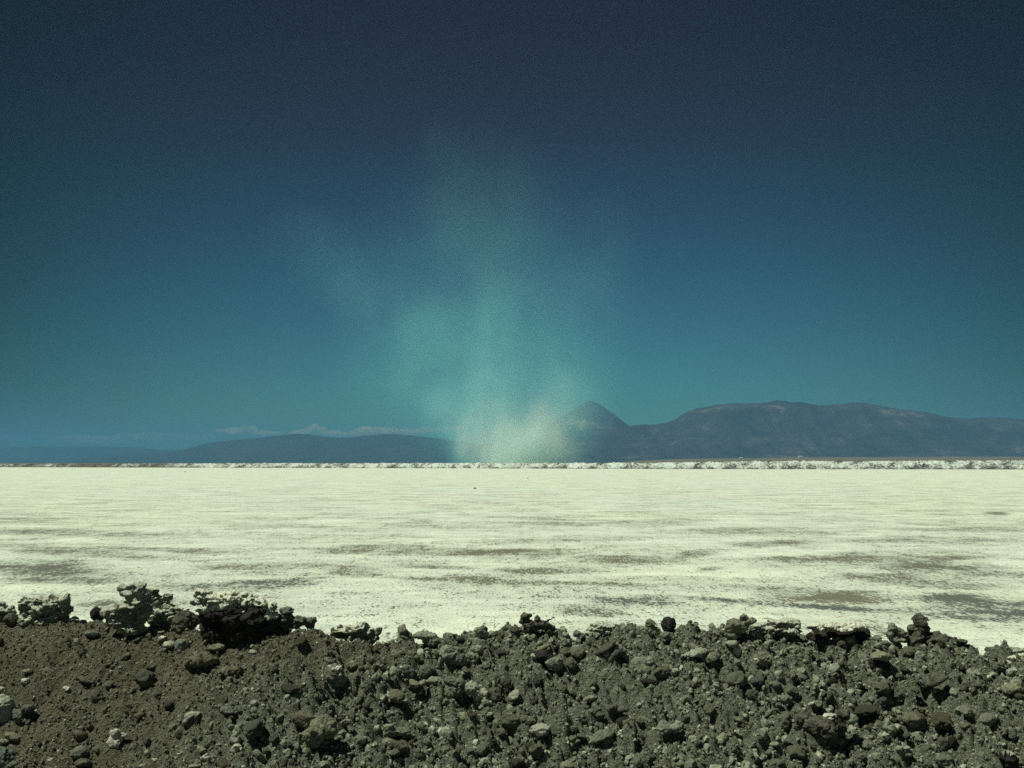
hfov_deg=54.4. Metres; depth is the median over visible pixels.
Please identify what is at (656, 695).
stone
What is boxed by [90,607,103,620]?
stone
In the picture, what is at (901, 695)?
stone
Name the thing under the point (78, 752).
stone
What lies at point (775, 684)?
stone
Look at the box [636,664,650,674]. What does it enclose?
stone
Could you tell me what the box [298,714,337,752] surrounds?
boulder
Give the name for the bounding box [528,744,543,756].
stone
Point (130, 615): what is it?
boulder
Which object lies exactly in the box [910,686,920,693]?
stone
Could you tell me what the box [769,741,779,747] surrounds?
stone
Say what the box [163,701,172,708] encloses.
stone
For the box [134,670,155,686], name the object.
stone
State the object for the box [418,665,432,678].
stone
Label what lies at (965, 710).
stone
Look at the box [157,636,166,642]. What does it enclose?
stone
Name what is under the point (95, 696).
stone
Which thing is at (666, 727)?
stone
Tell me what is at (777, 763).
stone
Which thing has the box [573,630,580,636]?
stone
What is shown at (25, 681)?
stone
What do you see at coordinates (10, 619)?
stone
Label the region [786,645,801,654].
stone
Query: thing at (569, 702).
stone
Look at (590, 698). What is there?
stone
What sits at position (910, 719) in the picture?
stone
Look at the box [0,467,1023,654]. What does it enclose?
salt flat
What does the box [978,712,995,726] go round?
stone
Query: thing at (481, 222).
sky
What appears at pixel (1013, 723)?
stone
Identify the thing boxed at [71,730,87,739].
stone
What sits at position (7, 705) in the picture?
boulder
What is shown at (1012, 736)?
stone
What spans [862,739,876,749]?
stone
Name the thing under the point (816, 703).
stone
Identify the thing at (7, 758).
stone
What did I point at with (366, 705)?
stone
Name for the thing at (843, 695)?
stone
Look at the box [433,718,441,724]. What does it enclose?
stone
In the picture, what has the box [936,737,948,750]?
stone
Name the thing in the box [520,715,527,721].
stone
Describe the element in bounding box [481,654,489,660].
stone
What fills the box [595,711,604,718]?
stone
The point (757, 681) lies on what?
stone
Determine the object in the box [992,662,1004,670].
stone
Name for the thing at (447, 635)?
stone
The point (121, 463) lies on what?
ground
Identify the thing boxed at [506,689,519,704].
stone
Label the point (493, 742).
stone
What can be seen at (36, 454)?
mountain
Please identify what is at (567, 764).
stone
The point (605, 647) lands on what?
stone
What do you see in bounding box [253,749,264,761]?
stone
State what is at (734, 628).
stone
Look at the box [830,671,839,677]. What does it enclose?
stone
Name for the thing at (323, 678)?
splinter
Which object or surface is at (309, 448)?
mountain
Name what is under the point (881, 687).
stone
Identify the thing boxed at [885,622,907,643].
stone
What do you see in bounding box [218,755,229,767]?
stone
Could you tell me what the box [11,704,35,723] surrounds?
stone
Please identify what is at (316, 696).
stone
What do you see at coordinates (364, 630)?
boulder
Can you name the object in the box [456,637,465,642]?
stone
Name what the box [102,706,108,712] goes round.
stone
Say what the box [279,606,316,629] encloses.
boulder
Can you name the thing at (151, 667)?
stone
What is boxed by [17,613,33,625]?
stone
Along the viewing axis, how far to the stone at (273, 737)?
5.07 m
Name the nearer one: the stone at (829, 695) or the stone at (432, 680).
the stone at (829, 695)
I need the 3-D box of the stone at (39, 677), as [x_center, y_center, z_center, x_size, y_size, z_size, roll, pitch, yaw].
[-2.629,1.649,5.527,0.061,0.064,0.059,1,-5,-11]
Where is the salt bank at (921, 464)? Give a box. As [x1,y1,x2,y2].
[0,460,1023,469]
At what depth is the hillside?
4803.95 m
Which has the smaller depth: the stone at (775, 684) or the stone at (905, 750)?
the stone at (905, 750)
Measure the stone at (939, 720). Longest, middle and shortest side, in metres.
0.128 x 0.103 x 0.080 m
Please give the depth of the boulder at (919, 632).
5.97 m
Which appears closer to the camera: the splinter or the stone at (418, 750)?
the stone at (418, 750)
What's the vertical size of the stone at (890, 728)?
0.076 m
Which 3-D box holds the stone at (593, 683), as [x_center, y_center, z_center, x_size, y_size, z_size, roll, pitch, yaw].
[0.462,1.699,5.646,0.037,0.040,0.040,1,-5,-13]
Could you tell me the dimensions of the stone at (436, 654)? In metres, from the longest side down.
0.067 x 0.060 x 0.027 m
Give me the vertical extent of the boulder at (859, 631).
0.197 m
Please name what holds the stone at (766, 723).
on the earth bank at (629, 746)
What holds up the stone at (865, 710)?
on the earth bank at (629, 746)
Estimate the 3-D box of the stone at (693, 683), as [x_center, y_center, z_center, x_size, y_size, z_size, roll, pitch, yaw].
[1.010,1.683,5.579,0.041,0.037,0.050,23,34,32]
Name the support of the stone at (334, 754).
on the earth bank at (629, 746)
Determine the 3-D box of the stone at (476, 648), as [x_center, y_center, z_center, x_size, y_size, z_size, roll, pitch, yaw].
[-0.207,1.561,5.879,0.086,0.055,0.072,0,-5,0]
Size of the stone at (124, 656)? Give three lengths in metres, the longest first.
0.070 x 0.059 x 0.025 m
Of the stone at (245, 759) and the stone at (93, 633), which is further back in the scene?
the stone at (93, 633)
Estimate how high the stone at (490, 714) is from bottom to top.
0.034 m
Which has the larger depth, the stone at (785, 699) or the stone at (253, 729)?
the stone at (785, 699)
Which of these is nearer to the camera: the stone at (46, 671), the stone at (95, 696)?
the stone at (95, 696)
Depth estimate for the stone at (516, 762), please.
5.22 m
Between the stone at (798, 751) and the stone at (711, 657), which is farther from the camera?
the stone at (711, 657)
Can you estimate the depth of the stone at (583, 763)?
5.20 m
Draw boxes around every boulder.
[0,601,16,622]
[0,694,17,722]
[16,592,73,626]
[99,581,153,637]
[146,587,189,628]
[190,587,282,643]
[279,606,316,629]
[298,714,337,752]
[330,621,381,644]
[439,645,479,665]
[749,617,801,636]
[794,709,849,745]
[805,620,870,643]
[904,612,970,649]
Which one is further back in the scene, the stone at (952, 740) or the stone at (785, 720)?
the stone at (785, 720)
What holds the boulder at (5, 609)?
on the earth bank at (629, 746)
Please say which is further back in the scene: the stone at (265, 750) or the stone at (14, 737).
the stone at (14, 737)
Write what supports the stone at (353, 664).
on the earth bank at (629, 746)
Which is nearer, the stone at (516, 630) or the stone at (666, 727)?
the stone at (666, 727)
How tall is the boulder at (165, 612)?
0.269 m
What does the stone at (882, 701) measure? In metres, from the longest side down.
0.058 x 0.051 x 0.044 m
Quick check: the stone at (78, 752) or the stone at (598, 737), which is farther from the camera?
the stone at (598, 737)
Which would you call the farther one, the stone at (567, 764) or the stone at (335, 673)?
the stone at (335, 673)
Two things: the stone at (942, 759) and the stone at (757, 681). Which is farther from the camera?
the stone at (757, 681)
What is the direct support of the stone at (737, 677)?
on the earth bank at (629, 746)
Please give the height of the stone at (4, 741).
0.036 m
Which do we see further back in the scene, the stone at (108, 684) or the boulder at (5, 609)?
the boulder at (5, 609)
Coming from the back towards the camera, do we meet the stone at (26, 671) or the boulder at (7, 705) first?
the stone at (26, 671)
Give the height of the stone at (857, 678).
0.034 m
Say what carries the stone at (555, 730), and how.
on the earth bank at (629, 746)
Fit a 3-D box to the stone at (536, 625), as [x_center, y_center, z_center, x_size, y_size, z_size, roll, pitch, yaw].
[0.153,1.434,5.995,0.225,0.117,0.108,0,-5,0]
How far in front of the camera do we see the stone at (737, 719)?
5.37 m
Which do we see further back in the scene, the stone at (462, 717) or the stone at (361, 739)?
the stone at (462, 717)
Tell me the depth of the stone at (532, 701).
5.53 m
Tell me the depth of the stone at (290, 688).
5.32 m
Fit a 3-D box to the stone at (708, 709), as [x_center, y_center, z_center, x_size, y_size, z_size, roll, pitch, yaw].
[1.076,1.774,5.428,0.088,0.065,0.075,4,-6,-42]
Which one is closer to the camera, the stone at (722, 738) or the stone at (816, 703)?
the stone at (722, 738)
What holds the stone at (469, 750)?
on the earth bank at (629, 746)
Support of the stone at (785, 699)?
on the earth bank at (629, 746)
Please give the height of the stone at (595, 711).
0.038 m
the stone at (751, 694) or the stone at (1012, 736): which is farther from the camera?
the stone at (751, 694)
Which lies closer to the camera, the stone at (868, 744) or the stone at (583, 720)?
the stone at (868, 744)
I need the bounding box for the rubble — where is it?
[0,619,1023,767]
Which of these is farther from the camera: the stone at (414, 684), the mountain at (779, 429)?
the mountain at (779, 429)
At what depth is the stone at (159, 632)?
5.80 m
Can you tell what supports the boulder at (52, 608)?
on the earth bank at (629, 746)
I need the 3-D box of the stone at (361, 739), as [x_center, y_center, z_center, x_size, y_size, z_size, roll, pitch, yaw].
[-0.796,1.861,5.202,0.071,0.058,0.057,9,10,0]
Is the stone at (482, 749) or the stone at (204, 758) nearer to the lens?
the stone at (204, 758)
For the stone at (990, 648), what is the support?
on the stone
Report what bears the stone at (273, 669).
on the earth bank at (629, 746)
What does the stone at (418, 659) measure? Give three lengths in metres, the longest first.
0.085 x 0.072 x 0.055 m
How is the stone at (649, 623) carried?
on the earth bank at (629, 746)
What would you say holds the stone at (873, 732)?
on the earth bank at (629, 746)
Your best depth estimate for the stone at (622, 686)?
5.59 m
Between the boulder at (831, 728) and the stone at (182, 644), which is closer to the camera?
the boulder at (831, 728)
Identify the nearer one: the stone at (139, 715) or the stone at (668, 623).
the stone at (139, 715)
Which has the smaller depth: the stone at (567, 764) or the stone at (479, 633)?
the stone at (567, 764)
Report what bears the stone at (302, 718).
on the earth bank at (629, 746)
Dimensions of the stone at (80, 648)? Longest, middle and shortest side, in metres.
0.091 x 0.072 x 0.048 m
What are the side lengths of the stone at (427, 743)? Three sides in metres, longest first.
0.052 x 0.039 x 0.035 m
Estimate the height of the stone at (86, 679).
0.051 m
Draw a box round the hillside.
[616,457,1023,462]
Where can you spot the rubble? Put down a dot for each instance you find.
(446, 731)
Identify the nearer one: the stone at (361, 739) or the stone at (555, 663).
the stone at (361, 739)
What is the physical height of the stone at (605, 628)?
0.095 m
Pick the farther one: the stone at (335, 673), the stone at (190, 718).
the stone at (335, 673)
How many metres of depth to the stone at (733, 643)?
5.79 m
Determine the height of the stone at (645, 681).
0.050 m
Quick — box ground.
[0,463,588,463]
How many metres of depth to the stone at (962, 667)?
5.66 m
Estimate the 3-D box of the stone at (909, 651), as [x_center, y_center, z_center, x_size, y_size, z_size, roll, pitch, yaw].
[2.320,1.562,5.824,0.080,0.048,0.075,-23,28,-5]
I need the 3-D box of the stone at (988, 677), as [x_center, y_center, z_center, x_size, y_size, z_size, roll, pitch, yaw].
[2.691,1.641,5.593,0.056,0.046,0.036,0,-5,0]
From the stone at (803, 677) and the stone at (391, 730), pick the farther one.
the stone at (803, 677)
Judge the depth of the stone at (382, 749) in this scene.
5.19 m
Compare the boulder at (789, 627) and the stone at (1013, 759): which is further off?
the boulder at (789, 627)
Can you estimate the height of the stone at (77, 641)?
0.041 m
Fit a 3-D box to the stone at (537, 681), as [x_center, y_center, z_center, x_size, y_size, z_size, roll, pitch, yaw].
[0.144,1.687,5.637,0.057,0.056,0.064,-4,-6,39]
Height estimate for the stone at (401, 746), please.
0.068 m
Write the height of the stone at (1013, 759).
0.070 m
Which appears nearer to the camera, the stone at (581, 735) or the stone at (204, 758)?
the stone at (204, 758)
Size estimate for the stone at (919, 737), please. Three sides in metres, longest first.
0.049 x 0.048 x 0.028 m
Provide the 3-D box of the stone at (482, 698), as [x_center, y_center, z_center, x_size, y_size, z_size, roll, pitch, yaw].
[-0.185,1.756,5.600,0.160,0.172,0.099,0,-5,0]
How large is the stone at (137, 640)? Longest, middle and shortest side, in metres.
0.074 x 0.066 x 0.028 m
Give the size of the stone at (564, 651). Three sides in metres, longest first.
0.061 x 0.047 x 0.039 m
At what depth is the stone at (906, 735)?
5.37 m
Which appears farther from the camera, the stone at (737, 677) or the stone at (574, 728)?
the stone at (737, 677)
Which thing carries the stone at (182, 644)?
on the earth bank at (629, 746)
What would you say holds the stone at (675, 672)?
on the earth bank at (629, 746)
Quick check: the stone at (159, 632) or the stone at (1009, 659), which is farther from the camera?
the stone at (159, 632)
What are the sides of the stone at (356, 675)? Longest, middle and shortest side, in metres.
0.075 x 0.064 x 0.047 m
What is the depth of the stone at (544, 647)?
5.83 m
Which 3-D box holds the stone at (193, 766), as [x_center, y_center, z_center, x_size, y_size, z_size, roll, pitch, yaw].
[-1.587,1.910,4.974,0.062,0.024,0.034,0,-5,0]
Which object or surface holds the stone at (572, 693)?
on the earth bank at (629, 746)
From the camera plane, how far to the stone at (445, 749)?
5.27 m
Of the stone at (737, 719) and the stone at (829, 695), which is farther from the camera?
the stone at (829, 695)
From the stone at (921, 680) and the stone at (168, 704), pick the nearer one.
the stone at (168, 704)
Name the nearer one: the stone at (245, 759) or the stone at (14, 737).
the stone at (245, 759)
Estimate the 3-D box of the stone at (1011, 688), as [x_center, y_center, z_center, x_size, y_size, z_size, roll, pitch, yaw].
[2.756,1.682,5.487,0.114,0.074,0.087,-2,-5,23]
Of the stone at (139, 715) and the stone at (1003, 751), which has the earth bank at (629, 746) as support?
the stone at (139, 715)
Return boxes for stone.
[0,739,9,745]
[0,746,18,767]
[3,613,18,626]
[4,732,21,741]
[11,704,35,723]
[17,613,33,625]
[20,678,29,685]
[22,669,32,673]
[33,675,43,682]
[42,667,51,675]
[68,616,79,622]
[69,745,88,759]
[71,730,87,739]
[74,638,80,644]
[74,758,91,767]
[75,645,86,653]
[76,675,94,683]
[84,630,99,636]
[89,689,103,702]
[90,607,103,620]
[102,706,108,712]
[104,680,113,688]
[106,728,127,751]
[120,654,130,659]
[133,636,144,642]
[133,712,146,718]
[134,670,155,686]
[143,738,150,744]
[145,663,156,670]
[154,630,163,634]
[154,689,161,697]
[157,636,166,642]
[163,641,174,647]
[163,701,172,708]
[170,610,199,632]
[174,639,188,650]
[182,711,201,726]
[184,650,218,668]
[188,764,199,767]
[197,746,205,752]
[200,753,211,763]
[208,643,224,651]
[216,665,243,677]
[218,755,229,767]
[219,705,244,714]
[230,732,240,743]
[240,756,249,763]
[244,718,264,739]
[250,700,258,705]
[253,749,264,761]
[262,747,269,753]
[269,665,277,674]
[269,732,278,742]
[281,684,299,693]
[284,742,291,748]
[292,710,314,728]
[295,637,307,646]
[313,693,319,700]
[324,663,347,687]
[331,751,337,758]
[340,719,350,725]
[349,660,358,668]
[352,671,360,679]
[353,734,365,743]
[361,702,370,708]
[378,746,385,753]
[382,724,410,737]
[387,749,399,756]
[388,689,404,702]
[392,740,408,753]
[396,624,414,640]
[401,664,415,678]
[409,679,425,688]
[411,630,439,646]
[414,747,420,752]
[415,654,422,662]
[416,721,429,730]
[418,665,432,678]
[423,739,431,746]
[426,676,441,684]
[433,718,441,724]
[434,650,439,657]
[441,745,449,752]
[442,632,455,639]
[443,676,464,698]
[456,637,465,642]
[460,715,479,720]
[465,680,492,708]
[466,748,473,753]
[468,625,488,642]
[470,644,481,652]
[476,742,489,755]
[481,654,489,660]
[487,712,493,717]
[491,739,496,745]
[492,687,502,701]
[495,626,523,639]
[496,649,508,654]
[500,678,511,688]
[500,714,519,729]
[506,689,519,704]
[508,758,524,767]
[519,612,555,631]
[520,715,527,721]
[525,742,533,750]
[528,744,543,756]
[529,723,550,737]
[530,697,536,704]
[532,676,543,686]
[533,649,551,662]
[534,644,549,650]
[545,656,563,671]
[548,725,561,735]
[556,683,567,693]
[560,648,567,655]
[560,760,573,767]
[565,657,576,668]
[566,698,571,705]
[569,691,576,695]
[569,735,577,741]
[570,646,585,658]
[571,725,577,731]
[572,710,587,723]
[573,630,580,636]
[577,733,586,738]
[579,759,586,767]
[583,621,615,635]
[583,695,597,701]
[588,728,615,745]
[590,680,596,686]
[592,708,597,714]
[595,640,627,663]
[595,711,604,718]
[605,704,628,714]
[615,716,629,727]
[620,684,624,690]
[631,656,653,666]
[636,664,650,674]
[639,619,660,633]
[640,678,655,684]
[653,667,669,678]
[653,692,661,698]
[656,704,663,713]
[657,720,683,733]
[659,631,674,640]
[661,616,675,631]
[671,668,678,676]
[681,647,707,659]
[682,713,689,721]
[690,681,695,687]
[701,652,720,663]
[703,703,715,715]
[716,732,758,754]
[724,613,756,639]
[725,640,738,647]
[726,670,747,687]
[732,716,744,723]
[745,689,758,699]
[749,676,764,687]
[752,668,758,676]
[755,651,774,666]
[760,718,772,727]
[765,749,773,754]
[769,681,780,687]
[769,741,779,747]
[770,758,785,767]
[776,694,792,703]
[777,712,791,730]
[784,673,797,678]
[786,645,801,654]
[786,686,797,695]
[786,745,808,758]
[799,674,807,680]
[806,664,813,671]
[808,700,822,707]
[825,690,833,702]
[829,676,837,683]
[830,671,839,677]
[840,692,846,698]
[853,676,862,681]
[854,704,878,715]
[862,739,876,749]
[868,650,891,669]
[870,729,876,735]
[873,635,893,646]
[873,681,891,694]
[878,697,887,705]
[882,723,896,734]
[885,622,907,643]
[893,746,912,757]
[894,691,906,699]
[894,723,901,730]
[895,673,903,678]
[899,711,926,727]
[900,667,910,671]
[902,646,916,656]
[903,731,910,738]
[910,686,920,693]
[915,673,929,688]
[915,734,922,741]
[920,744,933,751]
[925,760,932,767]
[927,674,969,694]
[930,711,951,729]
[934,751,955,767]
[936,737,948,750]
[947,736,957,748]
[959,663,964,670]
[959,704,972,716]
[961,722,971,729]
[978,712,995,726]
[984,644,996,650]
[986,672,995,679]
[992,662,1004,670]
[998,753,1018,764]
[999,749,1019,757]
[1001,683,1022,694]
[1002,655,1015,664]
[1006,667,1023,680]
[1008,731,1017,740]
[1009,647,1023,653]
[1010,721,1016,726]
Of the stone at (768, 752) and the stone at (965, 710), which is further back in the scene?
the stone at (965, 710)
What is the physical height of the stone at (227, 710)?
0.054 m
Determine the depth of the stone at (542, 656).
5.77 m
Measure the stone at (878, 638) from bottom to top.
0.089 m
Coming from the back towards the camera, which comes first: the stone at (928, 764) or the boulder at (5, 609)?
the boulder at (5, 609)
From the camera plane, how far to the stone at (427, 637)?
5.88 m
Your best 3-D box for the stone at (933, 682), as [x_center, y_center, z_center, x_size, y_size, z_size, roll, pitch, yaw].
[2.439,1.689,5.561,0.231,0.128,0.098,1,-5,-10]
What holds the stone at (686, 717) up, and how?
on the earth bank at (629, 746)
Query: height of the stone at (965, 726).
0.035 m
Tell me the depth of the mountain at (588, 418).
11167.80 m
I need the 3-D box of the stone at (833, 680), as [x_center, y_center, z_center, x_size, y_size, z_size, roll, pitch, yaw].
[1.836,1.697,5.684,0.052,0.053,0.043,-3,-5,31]
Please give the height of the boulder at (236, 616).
0.371 m
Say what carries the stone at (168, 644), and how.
on the earth bank at (629, 746)
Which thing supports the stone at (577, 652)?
on the earth bank at (629, 746)
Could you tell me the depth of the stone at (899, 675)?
5.69 m
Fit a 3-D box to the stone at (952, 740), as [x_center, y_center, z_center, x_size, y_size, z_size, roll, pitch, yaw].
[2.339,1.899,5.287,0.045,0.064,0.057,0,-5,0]
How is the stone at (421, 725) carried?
on the earth bank at (629, 746)
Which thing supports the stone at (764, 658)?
on the earth bank at (629, 746)
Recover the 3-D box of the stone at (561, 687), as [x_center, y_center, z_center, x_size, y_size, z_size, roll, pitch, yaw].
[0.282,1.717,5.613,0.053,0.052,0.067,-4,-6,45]
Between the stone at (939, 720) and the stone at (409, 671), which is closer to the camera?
the stone at (939, 720)
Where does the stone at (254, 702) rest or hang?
on the earth bank at (629, 746)
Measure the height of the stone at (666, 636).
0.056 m
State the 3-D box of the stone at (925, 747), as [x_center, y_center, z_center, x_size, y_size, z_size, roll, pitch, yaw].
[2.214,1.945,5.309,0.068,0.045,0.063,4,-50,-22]
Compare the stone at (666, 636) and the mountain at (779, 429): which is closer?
the stone at (666, 636)
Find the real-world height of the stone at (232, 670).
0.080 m
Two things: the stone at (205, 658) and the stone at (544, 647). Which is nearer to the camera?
the stone at (205, 658)
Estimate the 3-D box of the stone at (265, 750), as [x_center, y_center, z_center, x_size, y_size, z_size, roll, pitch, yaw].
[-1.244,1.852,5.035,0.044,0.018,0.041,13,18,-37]
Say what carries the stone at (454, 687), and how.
on the earth bank at (629, 746)
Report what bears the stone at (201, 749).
on the earth bank at (629, 746)
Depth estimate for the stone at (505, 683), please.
5.64 m
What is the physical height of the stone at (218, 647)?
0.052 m
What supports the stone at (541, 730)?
on the earth bank at (629, 746)
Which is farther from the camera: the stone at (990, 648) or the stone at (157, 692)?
the stone at (990, 648)
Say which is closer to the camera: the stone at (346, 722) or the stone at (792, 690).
the stone at (346, 722)
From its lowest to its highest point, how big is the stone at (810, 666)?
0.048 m
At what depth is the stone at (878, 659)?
5.74 m
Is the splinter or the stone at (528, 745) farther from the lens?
the splinter
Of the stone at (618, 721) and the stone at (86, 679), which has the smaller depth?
the stone at (618, 721)
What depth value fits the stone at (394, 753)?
5.20 m
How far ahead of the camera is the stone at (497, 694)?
5.59 m
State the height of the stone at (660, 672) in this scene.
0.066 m
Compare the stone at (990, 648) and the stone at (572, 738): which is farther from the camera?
the stone at (990, 648)
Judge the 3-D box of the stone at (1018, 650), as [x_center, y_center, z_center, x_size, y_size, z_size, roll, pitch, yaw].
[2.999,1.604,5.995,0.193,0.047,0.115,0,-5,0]
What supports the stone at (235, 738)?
on the earth bank at (629, 746)
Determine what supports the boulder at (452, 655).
on the earth bank at (629, 746)
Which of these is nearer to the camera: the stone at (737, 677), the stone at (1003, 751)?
the stone at (1003, 751)
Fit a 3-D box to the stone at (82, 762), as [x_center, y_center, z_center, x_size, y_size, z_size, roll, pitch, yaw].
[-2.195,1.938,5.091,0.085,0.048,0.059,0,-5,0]
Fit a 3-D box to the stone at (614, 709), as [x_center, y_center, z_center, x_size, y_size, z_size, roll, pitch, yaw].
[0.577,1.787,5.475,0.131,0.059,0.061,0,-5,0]
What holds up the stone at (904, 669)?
on the earth bank at (629, 746)
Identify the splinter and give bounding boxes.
[321,664,324,681]
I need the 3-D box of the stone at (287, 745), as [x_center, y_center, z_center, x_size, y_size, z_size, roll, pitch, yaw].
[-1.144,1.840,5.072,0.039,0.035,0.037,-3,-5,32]
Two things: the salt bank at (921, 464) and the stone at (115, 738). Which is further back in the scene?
the salt bank at (921, 464)
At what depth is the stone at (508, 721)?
5.45 m
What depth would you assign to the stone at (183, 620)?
5.79 m
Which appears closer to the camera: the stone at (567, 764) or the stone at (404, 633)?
the stone at (567, 764)
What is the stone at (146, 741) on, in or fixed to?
on the earth bank at (629, 746)
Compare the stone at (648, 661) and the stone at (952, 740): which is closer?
the stone at (952, 740)
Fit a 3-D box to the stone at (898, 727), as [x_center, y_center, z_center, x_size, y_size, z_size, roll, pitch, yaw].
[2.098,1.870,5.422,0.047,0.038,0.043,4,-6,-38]
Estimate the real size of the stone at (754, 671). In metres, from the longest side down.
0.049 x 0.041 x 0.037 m
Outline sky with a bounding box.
[0,0,1023,449]
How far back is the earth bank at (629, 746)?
5.47 m
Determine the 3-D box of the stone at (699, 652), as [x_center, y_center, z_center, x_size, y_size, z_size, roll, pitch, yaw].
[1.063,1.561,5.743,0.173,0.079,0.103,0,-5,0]
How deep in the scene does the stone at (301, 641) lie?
5.58 m
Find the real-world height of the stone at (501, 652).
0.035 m
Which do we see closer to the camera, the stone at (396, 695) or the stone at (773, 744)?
the stone at (773, 744)
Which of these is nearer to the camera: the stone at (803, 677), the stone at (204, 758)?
the stone at (204, 758)
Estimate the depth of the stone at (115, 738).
5.17 m
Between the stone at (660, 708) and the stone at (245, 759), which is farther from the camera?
the stone at (660, 708)
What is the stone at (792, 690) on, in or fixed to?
on the earth bank at (629, 746)
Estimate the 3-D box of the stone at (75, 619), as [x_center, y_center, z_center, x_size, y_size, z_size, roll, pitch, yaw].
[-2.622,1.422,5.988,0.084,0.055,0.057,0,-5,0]
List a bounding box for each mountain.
[0,446,176,462]
[72,434,493,462]
[471,401,627,462]
[508,400,1023,462]
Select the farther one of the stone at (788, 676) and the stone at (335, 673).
the stone at (788, 676)
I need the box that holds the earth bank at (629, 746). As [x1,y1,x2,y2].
[0,621,1023,767]
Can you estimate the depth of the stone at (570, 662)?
5.76 m
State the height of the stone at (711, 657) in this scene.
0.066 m
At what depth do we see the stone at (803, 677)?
5.62 m
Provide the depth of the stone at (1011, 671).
5.54 m

